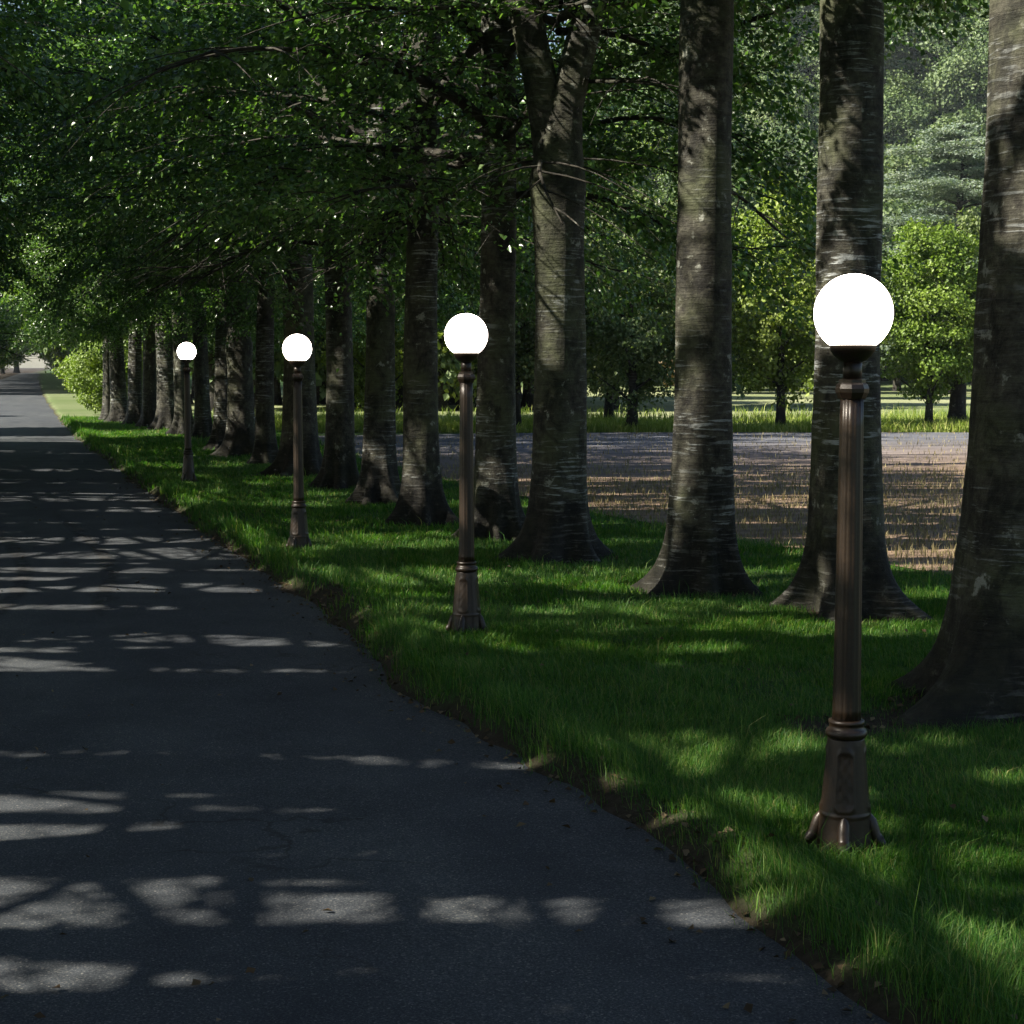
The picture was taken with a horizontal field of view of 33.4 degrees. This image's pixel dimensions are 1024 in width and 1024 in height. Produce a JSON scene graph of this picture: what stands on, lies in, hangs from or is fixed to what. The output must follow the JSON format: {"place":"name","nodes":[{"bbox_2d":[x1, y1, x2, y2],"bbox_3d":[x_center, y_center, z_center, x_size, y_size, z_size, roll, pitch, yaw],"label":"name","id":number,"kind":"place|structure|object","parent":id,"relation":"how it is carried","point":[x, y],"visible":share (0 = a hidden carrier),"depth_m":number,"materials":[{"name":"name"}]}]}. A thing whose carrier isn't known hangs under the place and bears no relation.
{"place":"outdoors","nodes":[
{"label":"outdoors","id":0,"kind":"place"},
{"bbox_2d":[0,1,565,367],"label":"sky","id":1,"kind":"structure","parent":0,"point":[35,363],"materials":[{"name":"white"}]},
{"bbox_2d":[0,373,889,1023],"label":"road","id":2,"kind":"structure","parent":0,"point":[208,775],"depth_m":7.02,"materials":[{"name":"grey asphalt"}]},
{"bbox_2d":[0,545,29,613],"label":"tyre mark","id":3,"kind":"object","parent":2,"relation":"on","point":[23,577],"visible":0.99,"depth_m":15.40,"materials":[{"name":"rubber"}]},
{"bbox_2d":[76,533,115,602],"bbox_3d":[-4.471,0.390,17.979,0.448,0.003,10.400,-1,5,-17],"label":"tyre mark","id":4,"kind":"object","parent":2,"relation":"on","point":[104,565],"visible":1,"depth_m":16.07,"materials":[{"name":"rubber"}]},
{"bbox_2d":[0,467,1023,1023],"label":"leaf litter","id":5,"kind":"object","parent":2,"relation":"on","point":[748,1007],"visible":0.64,"depth_m":8.27,"materials":[{"name":"brown plant"}]},
{"bbox_2d":[0,45,1023,1023],"bbox_3d":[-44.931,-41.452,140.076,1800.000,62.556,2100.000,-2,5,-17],"label":"ground","id":6,"kind":"structure","parent":0,"point":[60,399],"depth_m":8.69,"materials":[{"name":"green plant"}]},
{"bbox_2d":[0,326,17,368],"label":"woodland tree","id":7,"kind":"object","parent":6,"relation":"on","point":[11,349],"visible":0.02,"depth_m":234.94,"materials":[{"name":"green plant"}]},
{"bbox_2d":[0,0,42,134],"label":"beech tree","id":8,"kind":"object","parent":6,"relation":"on","point":[8,19],"visible":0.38,"depth_m":16.64,"materials":[{"name":"green plant"}]},
{"bbox_2d":[0,0,62,249],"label":"beech tree","id":9,"kind":"object","parent":6,"relation":"on","point":[12,229],"visible":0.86,"depth_m":24.83,"materials":[{"name":"green plant"}]},
{"bbox_2d":[0,1,72,364],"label":"beech tree","id":10,"kind":"object","parent":6,"relation":"on","point":[3,340],"visible":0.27,"depth_m":36.70,"materials":[{"name":"green plant"}]},
{"bbox_2d":[1,179,86,377],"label":"woodland tree","id":11,"kind":"object","parent":6,"relation":"on","point":[36,307],"depth_m":92.47,"materials":[{"name":"green plant"}]},
{"bbox_2d":[12,289,76,368],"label":"woodland tree","id":12,"kind":"object","parent":6,"relation":"on","point":[55,358],"depth_m":139.34,"materials":[{"name":"green plant"}]},
{"bbox_2d":[28,325,61,376],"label":"woodland tree","id":13,"kind":"object","parent":6,"relation":"on","point":[48,364],"depth_m":247.96,"materials":[{"name":"green plant"}]},
{"bbox_2d":[0,7,96,242],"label":"beech tree","id":14,"kind":"object","parent":6,"relation":"on","point":[11,152],"visible":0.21,"depth_m":35.03,"materials":[{"name":"green plant"}]},
{"bbox_2d":[18,257,78,373],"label":"woodland tree","id":15,"kind":"object","parent":6,"relation":"on","point":[60,350],"depth_m":129.03,"materials":[{"name":"green plant"}]},
{"bbox_2d":[0,2,115,297],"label":"beech tree","id":16,"kind":"object","parent":6,"relation":"on","point":[5,286],"visible":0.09,"depth_m":36.47,"materials":[{"name":"green plant"}]},
{"bbox_2d":[0,10,117,147],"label":"beech tree","id":17,"kind":"object","parent":6,"relation":"on","point":[8,53],"visible":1,"depth_m":14.27,"materials":[{"name":"green plant"}]},
{"bbox_2d":[0,0,121,227],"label":"beech tree","id":18,"kind":"object","parent":6,"relation":"on","point":[39,9],"visible":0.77,"depth_m":18.15,"materials":[{"name":"green plant"}]},
{"bbox_2d":[0,0,149,201],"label":"beech tree","id":19,"kind":"object","parent":6,"relation":"on","point":[5,120],"visible":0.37,"depth_m":25.87,"materials":[{"name":"green plant"}]},
{"bbox_2d":[0,0,153,356],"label":"beech tree","id":20,"kind":"object","parent":6,"relation":"on","point":[19,273],"visible":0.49,"depth_m":27.77,"materials":[{"name":"green plant"}]},
{"bbox_2d":[0,0,168,274],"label":"beech tree","id":21,"kind":"object","parent":6,"relation":"on","point":[2,245],"visible":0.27,"depth_m":28.74,"materials":[{"name":"green plant"}]},
{"bbox_2d":[0,2,191,419],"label":"beech tree","id":22,"kind":"object","parent":6,"relation":"on","point":[105,410],"visible":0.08,"depth_m":56.79,"materials":[{"name":"green plant"}]},
{"bbox_2d":[51,335,142,413],"bbox_3d":[-15.258,-5.173,64.082,3.013,3.330,3.588,4,6,41],"label":"roadside bush","id":23,"kind":"object","parent":6,"relation":"on","point":[87,378],"visible":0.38,"depth_m":63.51,"materials":[{"name":"green plant"}]},
{"bbox_2d":[53,334,156,410],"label":"roadside bush","id":24,"kind":"object","parent":6,"relation":"on","point":[70,387],"visible":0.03,"depth_m":69.10,"materials":[{"name":"green plant"}]},
{"bbox_2d":[0,1,254,426],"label":"beech tree","id":25,"kind":"object","parent":6,"relation":"on","point":[149,397],"visible":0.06,"depth_m":50.55,"materials":[{"name":"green plant"}]},
{"bbox_2d":[43,0,211,34],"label":"beech tree","id":26,"kind":"object","parent":6,"relation":"on","point":[125,5],"visible":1,"depth_m":9.31,"materials":[{"name":"green plant"}]},
{"bbox_2d":[1,11,255,422],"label":"beech tree","id":27,"kind":"object","parent":6,"relation":"on","point":[118,396],"visible":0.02,"depth_m":54.94,"materials":[{"name":"green plant"}]},
{"bbox_2d":[0,8,311,424],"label":"beech tree","id":28,"kind":"object","parent":6,"relation":"on","point":[134,405],"visible":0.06,"depth_m":52.98,"materials":[{"name":"green plant"}]},
{"bbox_2d":[1,0,323,430],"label":"beech tree","id":29,"kind":"object","parent":6,"relation":"on","point":[164,415],"visible":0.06,"depth_m":48.10,"materials":[{"name":"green plant"}]},
{"bbox_2d":[0,0,359,434],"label":"beech tree","id":30,"kind":"object","parent":6,"relation":"on","point":[178,337],"visible":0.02,"depth_m":44.77,"materials":[{"name":"green plant"}]},
{"bbox_2d":[0,0,365,438],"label":"beech tree","id":31,"kind":"object","parent":6,"relation":"on","point":[202,425],"visible":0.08,"depth_m":41.96,"materials":[{"name":"green plant"}]},
{"bbox_2d":[177,342,196,481],"bbox_3d":[-5.098,-1.547,26.822,0.294,2.231,0.294,-3,6,-29],"label":"globe lamp","id":32,"kind":"object","parent":6,"relation":"on","point":[186,352],"visible":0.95,"depth_m":26.78,"materials":[{"name":"brown metal"}]},
{"bbox_2d":[0,4,404,450],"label":"beech tree","id":33,"kind":"object","parent":6,"relation":"on","point":[217,435],"visible":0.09,"depth_m":37.24,"materials":[{"name":"green plant"}]},
{"bbox_2d":[188,321,282,410],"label":"woodland tree","id":34,"kind":"object","parent":6,"relation":"on","point":[211,363],"depth_m":69.21,"materials":[{"name":"green plant"}]},
{"bbox_2d":[2,0,478,456],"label":"beech tree","id":35,"kind":"object","parent":6,"relation":"on","point":[239,437],"visible":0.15,"depth_m":34.64,"materials":[{"name":"green plant"}]},
{"bbox_2d":[0,0,529,464],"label":"beech tree","id":36,"kind":"object","parent":6,"relation":"on","point":[265,448],"visible":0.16,"depth_m":31.33,"materials":[{"name":"green plant"}]},
{"bbox_2d":[274,355,317,404],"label":"woodland tree","id":37,"kind":"object","parent":6,"relation":"on","point":[277,395],"visible":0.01,"depth_m":80.20,"materials":[{"name":"green plant"}]},
{"bbox_2d":[282,334,311,550],"bbox_3d":[-2.172,-0.686,17.340,0.294,2.231,0.294,-3,6,-27],"label":"globe lamp","id":38,"kind":"object","parent":6,"relation":"on","point":[297,349],"visible":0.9,"depth_m":17.30,"materials":[{"name":"brown metal"}]},
{"bbox_2d":[276,351,325,403],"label":"woodland tree","id":39,"kind":"object","parent":6,"relation":"on","point":[318,392],"depth_m":81.36,"materials":[{"name":"green plant"}]},
{"bbox_2d":[274,221,364,400],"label":"woodland tree","id":40,"kind":"object","parent":6,"relation":"on","point":[320,375],"depth_m":70.94,"materials":[{"name":"green plant"}]},
{"bbox_2d":[0,0,648,477],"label":"beech tree","id":41,"kind":"object","parent":6,"relation":"on","point":[298,312],"visible":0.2,"depth_m":28.29,"materials":[{"name":"green plant"}]},
{"bbox_2d":[0,0,675,490],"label":"beech tree","id":42,"kind":"object","parent":6,"relation":"on","point":[338,468],"visible":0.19,"depth_m":25.00,"materials":[{"name":"green plant"}]},
{"bbox_2d":[314,138,364,408],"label":"woodland tree","id":43,"kind":"object","parent":6,"relation":"on","point":[322,340],"depth_m":71.22,"materials":[{"name":"green plant"}]},
{"bbox_2d":[313,220,447,410],"bbox_3d":[-3.894,-5.535,49.158,4.222,6.605,4.230,3,6,35],"label":"lime tree","id":44,"kind":"object","parent":6,"relation":"on","point":[359,385],"visible":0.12,"depth_m":48.93,"materials":[{"name":"green plant"}]},
{"bbox_2d":[352,129,453,409],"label":"woodland tree","id":45,"kind":"object","parent":6,"relation":"on","point":[397,403],"depth_m":70.65,"materials":[{"name":"green plant"}]},
{"bbox_2d":[2,0,817,527],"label":"beech tree","id":46,"kind":"object","parent":6,"relation":"on","point":[422,500],"visible":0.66,"depth_m":18.36,"materials":[{"name":"green plant"}]},
{"bbox_2d":[14,0,819,504],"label":"beech tree","id":47,"kind":"object","parent":6,"relation":"on","point":[378,482],"visible":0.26,"depth_m":22.54,"materials":[{"name":"green plant"}]},
{"bbox_2d":[448,383,457,404],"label":"woodland tree","id":48,"kind":"object","parent":6,"relation":"on","point":[451,401],"depth_m":79.62,"materials":[{"name":"green plant"}]},
{"bbox_2d":[395,119,518,410],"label":"woodland tree","id":49,"kind":"object","parent":6,"relation":"on","point":[446,359],"visible":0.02,"depth_m":67.91,"materials":[{"name":"green plant"}]},
{"bbox_2d":[397,290,528,410],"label":"parkland tree","id":50,"kind":"object","parent":6,"relation":"on","point":[445,350],"visible":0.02,"depth_m":68.15,"materials":[{"name":"green plant"}]},
{"bbox_2d":[444,313,487,632],"bbox_3d":[-0.311,-0.235,11.664,0.294,2.231,0.294,-4,6,-37],"label":"globe lamp","id":51,"kind":"object","parent":6,"relation":"on","point":[466,336],"visible":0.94,"depth_m":11.62,"materials":[{"name":"brown metal"}]},
{"bbox_2d":[40,0,988,542],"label":"beech tree","id":52,"kind":"object","parent":6,"relation":"on","point":[498,512],"visible":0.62,"depth_m":17.85,"materials":[{"name":"green plant"}]},
{"bbox_2d":[437,207,613,425],"bbox_3d":[0.083,-6.071,48.117,5.165,7.882,5.487,2,5,23],"label":"tree","id":53,"kind":"object","parent":6,"relation":"on","point":[524,363],"visible":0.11,"depth_m":47.68,"materials":[{"name":"green plant"}]},
{"bbox_2d":[440,79,642,409],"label":"woodland tree","id":54,"kind":"object","parent":6,"relation":"on","point":[528,399],"depth_m":70.36,"materials":[{"name":"green plant"}]},
{"bbox_2d":[174,0,980,565],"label":"beech tree","id":55,"kind":"object","parent":6,"relation":"on","point":[558,526],"visible":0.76,"depth_m":15.94,"materials":[{"name":"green plant"}]},
{"bbox_2d":[531,177,675,419],"bbox_3d":[3.403,-6.852,55.629,6.101,8.169,5.796,1,5,14],"label":"tree","id":56,"kind":"object","parent":6,"relation":"on","point":[608,405],"visible":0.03,"depth_m":55.18,"materials":[{"name":"green plant"}]},
{"bbox_2d":[597,23,645,58],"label":"woodland tree","id":57,"kind":"object","parent":6,"relation":"on","point":[630,29],"visible":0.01,"depth_m":225.45,"materials":[{"name":"green plant"}]},
{"bbox_2d":[586,177,674,409],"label":"parkland tree","id":58,"kind":"object","parent":6,"relation":"on","point":[617,407],"depth_m":70.96,"materials":[{"name":"green plant"}]},
{"bbox_2d":[595,28,671,127],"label":"woodland tree","id":59,"kind":"object","parent":6,"relation":"on","point":[637,64],"visible":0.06,"depth_m":201.76,"materials":[{"name":"green plant"}]},
{"bbox_2d":[606,120,671,193],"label":"woodland tree","id":60,"kind":"object","parent":6,"relation":"on","point":[650,148],"visible":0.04,"depth_m":180.06,"materials":[{"name":"green plant"}]},
{"bbox_2d":[615,68,677,176],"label":"woodland tree","id":61,"kind":"object","parent":6,"relation":"on","point":[636,103],"visible":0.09,"depth_m":191.26,"materials":[{"name":"green plant"}]},
{"bbox_2d":[633,177,676,208],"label":"woodland tree","id":62,"kind":"object","parent":6,"relation":"on","point":[656,198],"visible":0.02,"depth_m":144.78,"materials":[{"name":"green plant"}]},
{"bbox_2d":[630,1,679,38],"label":"woodland tree","id":63,"kind":"object","parent":6,"relation":"on","point":[663,18],"visible":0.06,"depth_m":223.63,"materials":[{"name":"green plant"}]},
{"bbox_2d":[584,183,733,427],"bbox_3d":[3.146,-5.605,47.397,5.269,7.064,5.005,3,6,33],"label":"tree","id":64,"kind":"object","parent":6,"relation":"on","point":[647,345],"visible":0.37,"depth_m":46.95,"materials":[{"name":"green plant"}]},
{"bbox_2d":[333,0,988,599],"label":"beech tree","id":65,"kind":"object","parent":6,"relation":"on","point":[699,554],"visible":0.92,"depth_m":13.70,"materials":[{"name":"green plant"}]},
{"bbox_2d":[645,152,677,197],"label":"woodland tree","id":66,"kind":"object","parent":6,"relation":"on","point":[663,179],"visible":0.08,"depth_m":177.97,"materials":[{"name":"green plant"}]},
{"bbox_2d":[663,129,759,198],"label":"woodland tree","id":67,"kind":"object","parent":6,"relation":"on","point":[734,141],"depth_m":171.94,"materials":[{"name":"green plant"}]},
{"bbox_2d":[674,161,812,399],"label":"parkland tree","id":68,"kind":"object","parent":6,"relation":"on","point":[741,205],"visible":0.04,"depth_m":76.14,"materials":[{"name":"green plant"}]},
{"bbox_2d":[732,104,763,137],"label":"woodland tree","id":69,"kind":"object","parent":6,"relation":"on","point":[745,124],"visible":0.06,"depth_m":188.34,"materials":[{"name":"green plant"}]},
{"bbox_2d":[736,0,804,42],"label":"woodland tree","id":70,"kind":"object","parent":6,"relation":"on","point":[783,20],"visible":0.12,"depth_m":227.65,"materials":[{"name":"green plant"}]},
{"bbox_2d":[735,47,805,134],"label":"woodland tree","id":71,"kind":"object","parent":6,"relation":"on","point":[775,59],"visible":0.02,"depth_m":205.92,"materials":[{"name":"green plant"}]},
{"bbox_2d":[731,171,816,426],"bbox_3d":[7.417,-5.912,47.905,4.902,7.588,4.776,5,7,44],"label":"lime tree","id":72,"kind":"object","parent":6,"relation":"on","point":[766,342],"visible":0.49,"depth_m":47.34,"materials":[{"name":"green plant"}]},
{"bbox_2d":[736,27,815,83],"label":"woodland tree","id":73,"kind":"object","parent":6,"relation":"on","point":[805,60],"visible":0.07,"depth_m":211.99,"materials":[{"name":"green plant"}]},
{"bbox_2d":[733,70,819,146],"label":"woodland tree","id":74,"kind":"object","parent":6,"relation":"on","point":[809,113],"visible":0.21,"depth_m":187.54,"materials":[{"name":"green plant"}]},
{"bbox_2d":[750,125,817,201],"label":"woodland tree","id":75,"kind":"object","parent":6,"relation":"on","point":[803,145],"visible":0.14,"depth_m":171.03,"materials":[{"name":"green plant"}]},
{"bbox_2d":[789,4,819,50],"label":"woodland tree","id":76,"kind":"object","parent":6,"relation":"on","point":[804,9],"visible":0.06,"depth_m":241.70,"materials":[{"name":"green plant"}]},
{"bbox_2d":[795,32,819,87],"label":"woodland tree","id":77,"kind":"object","parent":6,"relation":"on","point":[813,71],"visible":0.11,"depth_m":212.75,"materials":[{"name":"green plant"}]},
{"bbox_2d":[796,12,819,50],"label":"woodland tree","id":78,"kind":"object","parent":6,"relation":"on","point":[817,18],"visible":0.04,"depth_m":229.07,"materials":[{"name":"green plant"}]},
{"bbox_2d":[780,236,894,396],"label":"parkland tree","id":79,"kind":"object","parent":6,"relation":"on","point":[810,385],"visible":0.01,"depth_m":93.75,"materials":[{"name":"green plant"}]},
{"bbox_2d":[803,274,893,855],"bbox_3d":[1.280,0.220,6.482,0.294,2.231,0.294,-3,6,-35],"label":"globe lamp","id":80,"kind":"object","parent":6,"relation":"on","point":[853,316],"visible":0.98,"depth_m":6.44,"materials":[{"name":"brown metal"}]},
{"bbox_2d":[734,0,988,623],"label":"beech tree","id":81,"kind":"object","parent":6,"relation":"on","point":[849,207],"visible":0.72,"depth_m":12.50,"materials":[{"name":"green plant"}]},
{"bbox_2d":[880,241,933,390],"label":"woodland tree","id":82,"kind":"object","parent":6,"relation":"on","point":[896,382],"visible":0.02,"depth_m":121.22,"materials":[{"name":"green plant"}]},
{"bbox_2d":[884,86,931,149],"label":"woodland tree","id":83,"kind":"object","parent":6,"relation":"on","point":[911,115],"visible":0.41,"depth_m":195.27,"materials":[{"name":"green plant"}]},
{"bbox_2d":[880,196,937,380],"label":"woodland tree","id":84,"kind":"object","parent":6,"relation":"on","point":[888,209],"visible":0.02,"depth_m":133.90,"materials":[{"name":"green plant"}]},
{"bbox_2d":[884,2,934,91],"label":"woodland tree","id":85,"kind":"object","parent":6,"relation":"on","point":[896,60],"visible":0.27,"depth_m":217.20,"materials":[{"name":"green plant"}]},
{"bbox_2d":[884,67,939,134],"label":"woodland tree","id":86,"kind":"object","parent":6,"relation":"on","point":[903,82],"visible":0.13,"depth_m":202.07,"materials":[{"name":"green plant"}]},
{"bbox_2d":[883,140,973,223],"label":"woodland tree","id":87,"kind":"object","parent":6,"relation":"on","point":[903,163],"visible":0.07,"depth_m":158.45,"materials":[{"name":"green plant"}]},
{"bbox_2d":[880,217,978,423],"bbox_3d":[11.954,-5.217,47.940,4.151,6.152,4.183,-4,7,-42],"label":"lime tree","id":88,"kind":"object","parent":6,"relation":"on","point":[934,365],"visible":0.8,"depth_m":47.13,"materials":[{"name":"green plant"}]},
{"bbox_2d":[887,0,976,92],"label":"woodland tree","id":89,"kind":"object","parent":6,"relation":"on","point":[937,49],"visible":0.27,"depth_m":217.26,"materials":[{"name":"green plant"}]},
{"bbox_2d":[880,122,985,391],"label":"cedar tree","id":90,"kind":"object","parent":6,"relation":"on","point":[947,185],"visible":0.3,"depth_m":107.32,"materials":[{"name":"green plant"}]},
{"bbox_2d":[886,206,980,422],"bbox_3d":[12.994,-5.571,49.474,4.328,6.612,4.599,1,5,15],"label":"lime tree","id":91,"kind":"object","parent":6,"relation":"on","point":[957,404],"visible":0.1,"depth_m":49.28,"materials":[{"name":"green plant"}]},
{"bbox_2d":[907,126,979,181],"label":"woodland tree","id":92,"kind":"object","parent":6,"relation":"on","point":[934,160],"visible":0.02,"depth_m":171.48,"materials":[{"name":"green plant"}]},
{"bbox_2d":[904,163,982,233],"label":"woodland tree","id":93,"kind":"object","parent":6,"relation":"on","point":[952,206],"visible":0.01,"depth_m":154.36,"materials":[{"name":"green plant"}]},
{"bbox_2d":[905,0,981,56],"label":"woodland tree","id":94,"kind":"object","parent":6,"relation":"on","point":[919,8],"visible":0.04,"depth_m":228.85,"materials":[{"name":"green plant"}]},
{"bbox_2d":[906,106,986,160],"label":"woodland tree","id":95,"kind":"object","parent":6,"relation":"on","point":[965,118],"visible":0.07,"depth_m":182.96,"materials":[{"name":"green plant"}]},
{"bbox_2d":[911,41,987,129],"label":"woodland tree","id":96,"kind":"object","parent":6,"relation":"on","point":[948,78],"visible":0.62,"depth_m":202.07,"materials":[{"name":"green plant"}]},
{"bbox_2d":[885,0,1023,732],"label":"beech tree","id":97,"kind":"object","parent":6,"relation":"on","point":[973,660],"visible":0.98,"depth_m":8.92,"materials":[{"name":"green plant"}]},
{"bbox_2d":[943,0,988,92],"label":"woodland tree","id":98,"kind":"object","parent":6,"relation":"on","point":[982,22],"visible":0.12,"depth_m":214.45,"materials":[{"name":"green plant"}]},
{"bbox_2d":[967,38,988,113],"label":"woodland tree","id":99,"kind":"object","parent":6,"relation":"on","point":[982,76],"visible":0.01,"depth_m":206.44,"materials":[{"name":"green plant"}]},
{"bbox_2d":[211,402,969,432],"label":"rough grass","id":100,"kind":"structure","parent":0,"point":[900,422],"depth_m":48.08,"materials":[{"name":"green plant"}]},
{"bbox_2d":[318,430,968,578],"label":"stubble field","id":101,"kind":"structure","parent":0,"point":[898,455],"depth_m":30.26,"materials":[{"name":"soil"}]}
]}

